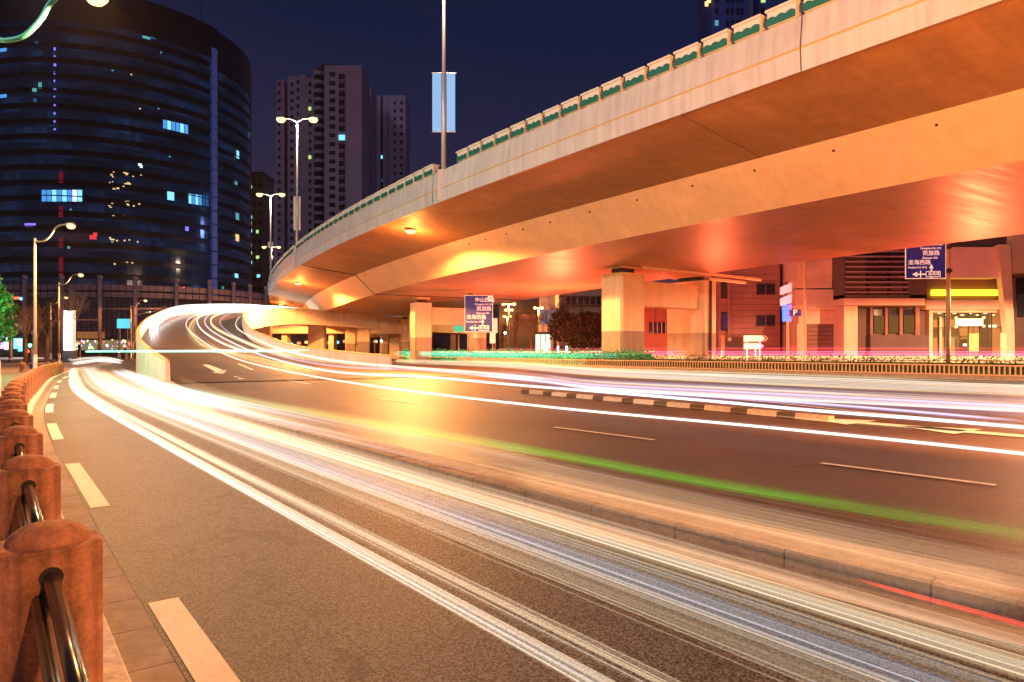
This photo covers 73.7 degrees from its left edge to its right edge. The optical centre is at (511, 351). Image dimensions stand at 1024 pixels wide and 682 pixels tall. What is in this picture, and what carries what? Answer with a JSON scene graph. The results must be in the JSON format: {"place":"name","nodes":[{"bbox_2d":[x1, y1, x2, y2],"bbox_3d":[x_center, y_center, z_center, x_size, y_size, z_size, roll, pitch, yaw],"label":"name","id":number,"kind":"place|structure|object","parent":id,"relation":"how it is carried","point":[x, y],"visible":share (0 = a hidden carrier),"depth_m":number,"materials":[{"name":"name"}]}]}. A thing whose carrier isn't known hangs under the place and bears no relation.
{"place":"outdoors","nodes":[
{"label":"outdoors","id":0,"kind":"place"},
{"bbox_2d":[1,363,104,403],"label":"pavement","id":1,"kind":"structure","parent":0,"point":[9,372],"depth_m":59.07,"materials":[{"name":"concrete"}]},
{"bbox_2d":[0,278,19,344],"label":"leafy tree","id":2,"kind":"object","parent":1,"relation":"on","point":[6,301],"visible":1,"depth_m":46.53,"materials":[{"name":"green plant"}]},
{"bbox_2d":[0,391,24,402],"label":"balustrade post","id":3,"kind":"object","parent":1,"relation":"on","point":[11,395],"visible":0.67,"depth_m":12.74,"materials":[{"name":"stone"}]},
{"bbox_2d":[1,386,23,395],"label":"balustrade post","id":4,"kind":"object","parent":1,"relation":"on","point":[14,388],"visible":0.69,"depth_m":14.74,"materials":[{"name":"stone"}]},
{"bbox_2d":[0,399,27,413],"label":"balustrade post","id":5,"kind":"object","parent":1,"relation":"on","point":[7,404],"visible":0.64,"depth_m":10.76,"materials":[{"name":"stone"}]},
{"bbox_2d":[0,409,33,431],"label":"balustrade post","id":6,"kind":"object","parent":1,"relation":"on","point":[9,418],"visible":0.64,"depth_m":8.79,"materials":[{"name":"stone"}]},
{"bbox_2d":[0,425,42,465],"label":"balustrade post","id":7,"kind":"object","parent":1,"relation":"on","point":[29,439],"visible":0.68,"depth_m":6.83,"materials":[{"name":"stone"}]},
{"bbox_2d":[12,300,44,364],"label":"bare tree","id":8,"kind":"object","parent":1,"relation":"on","point":[25,357],"visible":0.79,"depth_m":79.90,"materials":[{"name":"brown plant"}]},
{"bbox_2d":[0,454,60,541],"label":"balustrade post","id":9,"kind":"object","parent":1,"relation":"on","point":[41,474],"visible":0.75,"depth_m":4.86,"materials":[{"name":"stone"}]},
{"bbox_2d":[16,482,42,527],"bbox_3d":[-2.822,1.194,4.006,0.101,0.537,2.070,0,0,-37],"label":"handrail span","id":10,"kind":"object","parent":9,"relation":"attached to","point":[34,510],"visible":0.33,"depth_m":4.26,"materials":[{"name":"grey"}]},
{"bbox_2d":[0,519,102,681],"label":"balustrade post","id":11,"kind":"object","parent":1,"relation":"on","point":[70,552],"visible":0.86,"depth_m":2.91,"materials":[{"name":"stone"}]},
{"bbox_2d":[31,571,90,681],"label":"handrail span","id":12,"kind":"object","parent":11,"relation":"attached to","point":[73,665],"visible":1,"depth_m":2.33,"materials":[{"name":"grey"}]},
{"bbox_2d":[31,222,75,369],"bbox_3d":[-39.601,-4.781,59.000,3.771,12.723,0.663,0,0,0],"label":"street lamp","id":13,"kind":"object","parent":1,"relation":"on","point":[70,225],"visible":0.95,"depth_m":58.91,"materials":[{"name":"metal"}]},
{"bbox_2d":[29,294,77,358],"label":"bare tree","id":14,"kind":"object","parent":1,"relation":"on","point":[47,336],"visible":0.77,"depth_m":87.98,"materials":[{"name":"brown plant"}]},
{"bbox_2d":[0,0,108,395],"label":"street lamp","id":15,"kind":"object","parent":1,"relation":"on","point":[33,27],"visible":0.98,"depth_m":20.75,"materials":[{"name":"metal"}]},
{"bbox_2d":[0,0,250,296],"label":"round glass tower","id":16,"kind":"structure","parent":0,"point":[125,136],"depth_m":203.78,"materials":[{"name":"blue"}]},
{"bbox_2d":[146,0,804,299],"label":"sky","id":17,"kind":"structure","parent":0,"point":[512,61],"materials":[{"name":"blue"}]},
{"bbox_2d":[0,358,1023,680],"bbox_3d":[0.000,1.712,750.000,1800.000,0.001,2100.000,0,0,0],"label":"ground","id":18,"kind":"structure","parent":0,"point":[766,470],"depth_m":13.39,"materials":[{"name":"asphalt"}]},
{"bbox_2d":[4,313,27,361],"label":"bare tree","id":19,"kind":"object","parent":18,"relation":"on","point":[10,350],"visible":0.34,"depth_m":99.88,"materials":[{"name":"brown plant"}]},
{"bbox_2d":[0,297,57,358],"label":"corner shops","id":20,"kind":"structure","parent":18,"relation":"on","point":[16,347],"depth_m":151.14,"materials":[{"name":"brown metal"}]},
{"bbox_2d":[26,313,51,353],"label":"bare tree","id":21,"kind":"object","parent":18,"relation":"on","point":[38,332],"visible":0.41,"depth_m":120.04,"materials":[{"name":"brown plant"}]},
{"bbox_2d":[62,310,77,361],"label":"glowing pylon","id":22,"kind":"object","parent":18,"relation":"on","point":[69,352],"visible":0.94,"depth_m":104.00,"materials":[{"name":"white"}]},
{"bbox_2d":[57,273,83,361],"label":"street lamp","id":23,"kind":"object","parent":18,"relation":"on","point":[59,284],"visible":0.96,"depth_m":96.90,"materials":[{"name":"metal"}]},
{"bbox_2d":[60,286,89,317],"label":"bare tree","id":24,"kind":"object","parent":18,"relation":"on","point":[72,303],"visible":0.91,"depth_m":111.95,"materials":[{"name":"brown plant"}]},
{"bbox_2d":[33,363,186,681],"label":"gutter","id":25,"kind":"object","parent":18,"relation":"on","point":[146,655],"visible":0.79,"depth_m":4.43,"materials":[{"name":"concrete"}]},
{"bbox_2d":[117,319,129,358],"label":"cyan panel","id":26,"kind":"object","parent":18,"relation":"on","point":[123,323],"visible":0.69,"depth_m":155.00,"materials":[{"name":"teal"}]},
{"bbox_2d":[1,274,271,358],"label":"steel walkway","id":27,"kind":"structure","parent":18,"relation":"on","point":[135,288],"depth_m":151.21,"materials":[{"name":"metal"}]},
{"bbox_2d":[2,297,271,357],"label":"glass podium","id":28,"kind":"object","parent":18,"relation":"on","point":[87,333],"visible":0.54,"depth_m":176.60,"materials":[{"name":"black"}]},
{"bbox_2d":[130,299,146,358],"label":"street lamp","id":29,"kind":"object","parent":18,"relation":"on","point":[145,300],"visible":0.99,"depth_m":145.91,"materials":[{"name":"metal"}]},
{"bbox_2d":[132,306,166,358],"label":"signal gantry","id":30,"kind":"object","parent":18,"relation":"on","point":[134,329],"visible":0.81,"depth_m":142.86,"materials":[{"name":"metal"}]},
{"bbox_2d":[251,172,274,307],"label":"brown tower","id":31,"kind":"structure","parent":18,"relation":"on","point":[262,183],"depth_m":300.00,"materials":[{"name":"red"}]},
{"bbox_2d":[276,75,312,262],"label":"apartment tower","id":32,"kind":"structure","parent":18,"relation":"on","point":[294,98],"depth_m":420.00,"materials":[{"name":"grey concrete"}]},
{"bbox_2d":[136,306,466,382],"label":"slip ramp","id":33,"kind":"structure","parent":18,"relation":"on","point":[181,344],"depth_m":63.66,"materials":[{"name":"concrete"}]},
{"bbox_2d":[272,334,388,354],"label":"terrace","id":34,"kind":"structure","parent":18,"relation":"on","point":[300,339],"depth_m":240.00,"materials":[{"name":"concrete"}]},
{"bbox_2d":[313,64,369,229],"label":"apartment tower","id":35,"kind":"structure","parent":18,"relation":"on","point":[341,141],"depth_m":350.00,"materials":[{"name":"grey concrete"}]},
{"bbox_2d":[345,329,387,354],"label":"viaduct pier","id":36,"kind":"structure","parent":18,"relation":"on","point":[350,340],"depth_m":177.44,"materials":[{"name":"paint"}]},
{"bbox_2d":[370,87,376,194],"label":"apartment tower","id":37,"kind":"structure","parent":18,"relation":"on","point":[373,143],"depth_m":386.31,"materials":[{"name":"grey concrete"}]},
{"bbox_2d":[356,316,409,358],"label":"viaduct pier","id":38,"kind":"structure","parent":18,"relation":"on","point":[401,328],"depth_m":144.47,"materials":[{"name":"paint"}]},
{"bbox_2d":[272,324,498,353],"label":"overpass","id":39,"kind":"object","parent":18,"relation":"on","point":[286,331],"visible":0.19,"depth_m":212.00,"materials":[{"name":"paint"}]},
{"bbox_2d":[376,95,409,191],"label":"apartment tower","id":40,"kind":"structure","parent":18,"relation":"on","point":[393,138],"depth_m":400.00,"materials":[{"name":"grey concrete"}]},
{"bbox_2d":[410,297,486,362],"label":"viaduct pier","id":41,"kind":"structure","parent":18,"relation":"on","point":[425,316],"depth_m":99.70,"materials":[{"name":"paint"}]},
{"bbox_2d":[432,304,498,352],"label":"orange block","id":42,"kind":"structure","parent":18,"relation":"on","point":[441,341],"depth_m":262.00,"materials":[{"name":"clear glass"}]},
{"bbox_2d":[499,300,538,352],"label":"dark block","id":43,"kind":"structure","parent":18,"relation":"on","point":[523,341],"depth_m":190.00,"materials":[{"name":"concrete"}]},
{"bbox_2d":[505,307,535,350],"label":"bare tree","id":44,"kind":"object","parent":18,"relation":"on","point":[515,337],"visible":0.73,"depth_m":117.83,"materials":[{"name":"brown plant"}]},
{"bbox_2d":[511,309,547,352],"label":"bare tree","id":45,"kind":"object","parent":18,"relation":"on","point":[532,328],"visible":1,"depth_m":111.93,"materials":[{"name":"brown plant"}]},
{"bbox_2d":[535,332,550,352],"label":"lit kiosk","id":46,"kind":"object","parent":18,"relation":"on","point":[542,338],"visible":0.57,"depth_m":120.00,"materials":[{"name":"white glass"}]},
{"bbox_2d":[539,295,554,352],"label":"plain block","id":47,"kind":"structure","parent":18,"relation":"on","point":[546,299],"depth_m":175.00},
{"bbox_2d":[524,296,571,352],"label":"bare tree","id":48,"kind":"object","parent":18,"relation":"on","point":[554,342],"visible":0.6,"depth_m":127.71,"materials":[{"name":"brown plant"}]},
{"bbox_2d":[540,309,560,345],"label":"white hoarding","id":49,"kind":"object","parent":18,"relation":"on","point":[544,315],"visible":0.33,"depth_m":140.00,"materials":[{"name":"grey"}]},
{"bbox_2d":[547,311,588,351],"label":"leafy tree","id":50,"kind":"object","parent":18,"relation":"on","point":[566,324],"visible":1,"depth_m":106.76,"materials":[{"name":"brown plant"}]},
{"bbox_2d":[544,294,595,352],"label":"bare tree","id":51,"kind":"object","parent":18,"relation":"on","point":[564,308],"visible":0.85,"depth_m":124.12,"materials":[{"name":"brown plant"}]},
{"bbox_2d":[555,288,601,351],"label":"block","id":52,"kind":"structure","parent":18,"relation":"on","point":[595,295],"depth_m":150.00,"materials":[{"name":"brown concrete"}]},
{"bbox_2d":[570,311,601,352],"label":"leafy tree","id":53,"kind":"object","parent":18,"relation":"on","point":[589,321],"visible":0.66,"depth_m":110.37,"materials":[{"name":"brown plant"}]},
{"bbox_2d":[150,380,1023,645],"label":"island top","id":54,"kind":"structure","parent":18,"relation":"on","point":[968,623],"depth_m":5.91,"materials":[{"name":"concrete"}]},
{"bbox_2d":[157,380,1023,628],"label":"island kerb","id":55,"kind":"structure","parent":18,"relation":"on","point":[991,604],"depth_m":5.69,"materials":[{"name":"concrete"}]},
{"bbox_2d":[644,308,666,358],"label":"red kiosk","id":56,"kind":"object","parent":18,"relation":"on","point":[655,328],"visible":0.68,"depth_m":105.00,"materials":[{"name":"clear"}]},
{"bbox_2d":[649,322,666,332],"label":"window","id":57,"kind":"structure","parent":56,"relation":"in","point":[652,325],"depth_m":104.80,"materials":[{"name":"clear glass"}]},
{"bbox_2d":[288,380,1023,484],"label":"lane marking","id":58,"kind":"object","parent":18,"relation":"on","point":[938,429],"visible":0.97,"depth_m":14.79,"materials":[{"name":"paint"}]},
{"bbox_2d":[602,266,761,359],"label":"viaduct pier","id":59,"kind":"structure","parent":18,"relation":"on","point":[629,295],"depth_m":71.52,"materials":[{"name":"paint"}]},
{"bbox_2d":[269,0,1023,317],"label":"flyover","id":60,"kind":"object","parent":59,"relation":"on","point":[839,128],"visible":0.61,"depth_m":41.16,"materials":[{"name":"paint"}]},
{"bbox_2d":[256,193,284,294],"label":"flyover lamp","id":61,"kind":"object","parent":60,"relation":"on","point":[261,194],"visible":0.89,"depth_m":133.50,"materials":[{"name":"metal"}]},
{"bbox_2d":[276,117,317,267],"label":"flyover lamp","id":62,"kind":"object","parent":60,"relation":"on","point":[295,200],"visible":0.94,"depth_m":92.88,"materials":[{"name":"metal"}]},
{"bbox_2d":[423,164,439,177],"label":"planter trough","id":63,"kind":"object","parent":60,"relation":"on","point":[431,169],"visible":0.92,"depth_m":55.21,"materials":[{"name":"beige"}]},
{"bbox_2d":[432,0,455,200],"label":"flyover lamp","id":64,"kind":"object","parent":60,"relation":"on","point":[448,102],"visible":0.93,"depth_m":53.99,"materials":[{"name":"metal"}]},
{"bbox_2d":[456,147,469,161],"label":"planter trough","id":65,"kind":"object","parent":60,"relation":"on","point":[463,154],"visible":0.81,"depth_m":51.11,"materials":[{"name":"beige"}]},
{"bbox_2d":[468,141,483,156],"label":"planter trough","id":66,"kind":"object","parent":60,"relation":"on","point":[476,148],"visible":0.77,"depth_m":49.68,"materials":[{"name":"beige"}]},
{"bbox_2d":[481,135,496,150],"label":"planter trough","id":67,"kind":"object","parent":60,"relation":"on","point":[489,142],"visible":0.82,"depth_m":48.33,"materials":[{"name":"beige"}]},
{"bbox_2d":[495,128,512,144],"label":"planter trough","id":68,"kind":"object","parent":60,"relation":"on","point":[504,135],"visible":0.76,"depth_m":46.88,"materials":[{"name":"beige"}]},
{"bbox_2d":[510,121,529,137],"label":"planter trough","id":69,"kind":"object","parent":60,"relation":"on","point":[519,128],"visible":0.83,"depth_m":45.51,"materials":[{"name":"beige"}]},
{"bbox_2d":[526,113,545,130],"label":"planter trough","id":70,"kind":"object","parent":60,"relation":"on","point":[535,121],"visible":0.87,"depth_m":44.11,"materials":[{"name":"beige"}]},
{"bbox_2d":[543,105,564,123],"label":"planter trough","id":71,"kind":"object","parent":60,"relation":"on","point":[554,113],"visible":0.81,"depth_m":42.76,"materials":[{"name":"beige"}]},
{"bbox_2d":[561,96,582,115],"bbox_3d":[3.767,-14.903,41.694,0.760,0.780,1.520,0,0,-37],"label":"planter trough","id":72,"kind":"object","parent":60,"relation":"on","point":[572,105],"visible":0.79,"depth_m":41.36,"materials":[{"name":"beige"}]},
{"bbox_2d":[580,87,603,107],"bbox_3d":[4.822,-14.925,40.310,0.760,0.780,1.520,0,0,-37],"label":"planter trough","id":73,"kind":"object","parent":60,"relation":"on","point":[591,96],"visible":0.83,"depth_m":39.99,"materials":[{"name":"beige"}]},
{"bbox_2d":[601,77,626,98],"bbox_3d":[5.878,-14.948,38.928,0.760,0.780,1.520,0,0,-37],"label":"planter trough","id":74,"kind":"object","parent":60,"relation":"on","point":[613,87],"visible":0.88,"depth_m":38.63,"materials":[{"name":"beige"}]},
{"bbox_2d":[623,66,650,88],"bbox_3d":[6.936,-14.970,37.546,0.760,0.780,1.520,0,0,-37],"label":"planter trough","id":75,"kind":"object","parent":60,"relation":"on","point":[636,77],"visible":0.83,"depth_m":37.21,"materials":[{"name":"beige"}]},
{"bbox_2d":[647,54,676,78],"bbox_3d":[7.994,-14.993,36.166,0.760,0.780,1.520,0,0,-38],"label":"planter trough","id":76,"kind":"object","parent":60,"relation":"on","point":[661,66],"visible":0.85,"depth_m":35.84,"materials":[{"name":"beige"}]},
{"bbox_2d":[673,42,703,67],"bbox_3d":[9.054,-15.015,34.786,0.760,0.780,1.520,0,0,-38],"label":"planter trough","id":77,"kind":"object","parent":60,"relation":"on","point":[689,54],"visible":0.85,"depth_m":34.47,"materials":[{"name":"beige"}]},
{"bbox_2d":[701,28,733,55],"bbox_3d":[10.116,-15.038,33.407,0.760,0.780,1.520,0,0,-38],"label":"planter trough","id":78,"kind":"object","parent":60,"relation":"on","point":[718,41],"visible":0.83,"depth_m":33.09,"materials":[{"name":"beige"}]},
{"bbox_2d":[732,14,766,42],"bbox_3d":[11.178,-15.060,32.030,0.760,0.780,1.520,0,0,-38],"label":"planter trough","id":79,"kind":"object","parent":60,"relation":"on","point":[750,27],"visible":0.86,"depth_m":31.72,"materials":[{"name":"beige"}]},
{"bbox_2d":[765,0,803,28],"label":"planter trough","id":80,"kind":"object","parent":60,"relation":"on","point":[782,13],"visible":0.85,"depth_m":30.36,"materials":[{"name":"beige"}]},
{"bbox_2d":[803,0,836,13],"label":"planter trough","id":81,"kind":"object","parent":60,"relation":"on","point":[810,5],"visible":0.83,"depth_m":29.27,"materials":[{"name":"beige"}]},
{"bbox_2d":[396,360,1023,380],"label":"verge","id":82,"kind":"structure","parent":18,"relation":"on","point":[964,377],"depth_m":50.18,"materials":[{"name":"concrete"}]},
{"bbox_2d":[465,293,493,361],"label":"direction sign","id":83,"kind":"object","parent":82,"relation":"on","point":[478,313],"visible":1,"depth_m":87.96,"materials":[{"name":"blue"}]},
{"bbox_2d":[402,346,657,364],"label":"hedge","id":84,"kind":"object","parent":82,"relation":"on","point":[478,356],"visible":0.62,"depth_m":76.31,"materials":[{"name":"teal plant"}]},
{"bbox_2d":[397,356,1023,375],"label":"verge railing","id":85,"kind":"object","parent":82,"relation":"on","point":[494,360],"visible":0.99,"depth_m":50.42,"materials":[{"name":"metal"}]},
{"bbox_2d":[582,352,1023,374],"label":"hedge","id":86,"kind":"object","parent":82,"relation":"on","point":[609,363],"visible":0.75,"depth_m":48.41,"materials":[{"name":"green plant"}]},
{"bbox_2d":[721,335,742,359],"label":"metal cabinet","id":87,"kind":"object","parent":18,"relation":"on","point":[732,344],"visible":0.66,"depth_m":75.95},
{"bbox_2d":[744,335,767,359],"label":"arrow board","id":88,"kind":"object","parent":18,"relation":"on","point":[759,338],"visible":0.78,"depth_m":82.00,"materials":[{"name":"white"}]},
{"bbox_2d":[780,281,791,359],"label":"shop signboards","id":89,"kind":"object","parent":18,"relation":"on","point":[785,290],"visible":0.83,"depth_m":90.00,"materials":[{"name":"white"}]},
{"bbox_2d":[782,305,790,360],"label":"parking sign","id":90,"kind":"object","parent":18,"relation":"on","point":[784,312],"visible":0.61,"depth_m":88.00,"materials":[{"name":"blue"}]},
{"bbox_2d":[787,305,801,360],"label":"bracket sign","id":91,"kind":"object","parent":18,"relation":"on","point":[793,312],"visible":1,"depth_m":84.10,"materials":[{"name":"blue"}]},
{"bbox_2d":[804,262,805,360],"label":"narrow pole","id":92,"kind":"object","parent":18,"relation":"on","point":[805,310],"visible":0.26,"depth_m":75.89,"materials":[{"name":"metal"}]},
{"bbox_2d":[832,249,928,361],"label":"louvred building","id":93,"kind":"structure","parent":18,"relation":"on","point":[879,299],"depth_m":94.60,"materials":[{"name":"beige concrete"}]},
{"bbox_2d":[905,243,952,361],"bbox_3d":[37.876,-4.475,62.022,4.125,12.110,0.565,0,0,-1],"label":"direction sign","id":94,"kind":"object","parent":18,"relation":"on","point":[929,262],"visible":0.92,"depth_m":61.93,"materials":[{"name":"blue"}]},
{"bbox_2d":[920,234,1023,362],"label":"entrance building","id":95,"kind":"structure","parent":18,"relation":"on","point":[987,278],"depth_m":95.41,"materials":[{"name":"brown"}]},
{"bbox_2d":[955,316,985,327],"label":"entrance signboard","id":96,"kind":"object","parent":95,"relation":"attached to","point":[969,322],"visible":1,"depth_m":94.80},
{"bbox_2d":[969,333,978,350],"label":"hall door","id":97,"kind":"structure","parent":95,"relation":"in","point":[973,337],"depth_m":98.00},
{"bbox_2d":[1017,294,1023,316],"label":"side window","id":98,"kind":"structure","parent":95,"relation":"in","point":[1020,297],"depth_m":95.89,"materials":[{"name":"black glass"}]},
{"bbox_2d":[44,363,1023,681],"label":"road","id":99,"kind":"structure","parent":0,"point":[264,557],"depth_m":4.93,"materials":[{"name":"asphalt"}]},
{"bbox_2d":[28,363,131,681],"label":"kerb","id":100,"kind":"structure","parent":99,"relation":"on","point":[114,669],"depth_m":3.60,"materials":[{"name":"concrete"}]},
{"bbox_2d":[45,364,240,681],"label":"edge marking","id":101,"kind":"object","parent":99,"relation":"on","point":[200,655],"visible":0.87,"depth_m":4.16,"materials":[{"name":"paint"}]},
{"bbox_2d":[521,389,834,421],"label":"striped kerb","id":102,"kind":"structure","parent":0,"point":[806,416],"depth_m":20.00,"materials":[{"name":"concrete"}]},
{"bbox_2d":[697,0,780,56],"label":"blue tower","id":103,"kind":"structure","parent":0,"point":[714,16],"depth_m":260.00,"materials":[{"name":"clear glass"}]},
{"bbox_2d":[704,264,779,360],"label":"brown building","id":104,"kind":"structure","parent":0,"point":[750,307],"depth_m":100.00,"materials":[{"name":"brick"}]},
{"bbox_2d":[721,312,726,330],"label":"window","id":105,"kind":"structure","parent":104,"relation":"in","point":[723,314],"depth_m":99.81,"materials":[{"name":"blue glass"}]},
{"bbox_2d":[757,284,774,293],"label":"window","id":106,"kind":"structure","parent":104,"relation":"in","point":[770,288],"depth_m":99.81,"materials":[{"name":"black glass"}]},
{"bbox_2d":[757,315,774,325],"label":"window","id":107,"kind":"structure","parent":104,"relation":"in","point":[770,319],"depth_m":99.81,"materials":[{"name":"black glass"}]},
{"bbox_2d":[780,258,835,360],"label":"ribbed building","id":108,"kind":"structure","parent":0,"point":[820,308],"depth_m":96.00,"materials":[{"name":"concrete"}]},
{"bbox_2d":[806,324,833,360],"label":"garage door","id":109,"kind":"structure","parent":108,"relation":"in","point":[822,347],"depth_m":96.31,"materials":[{"name":"metal"}]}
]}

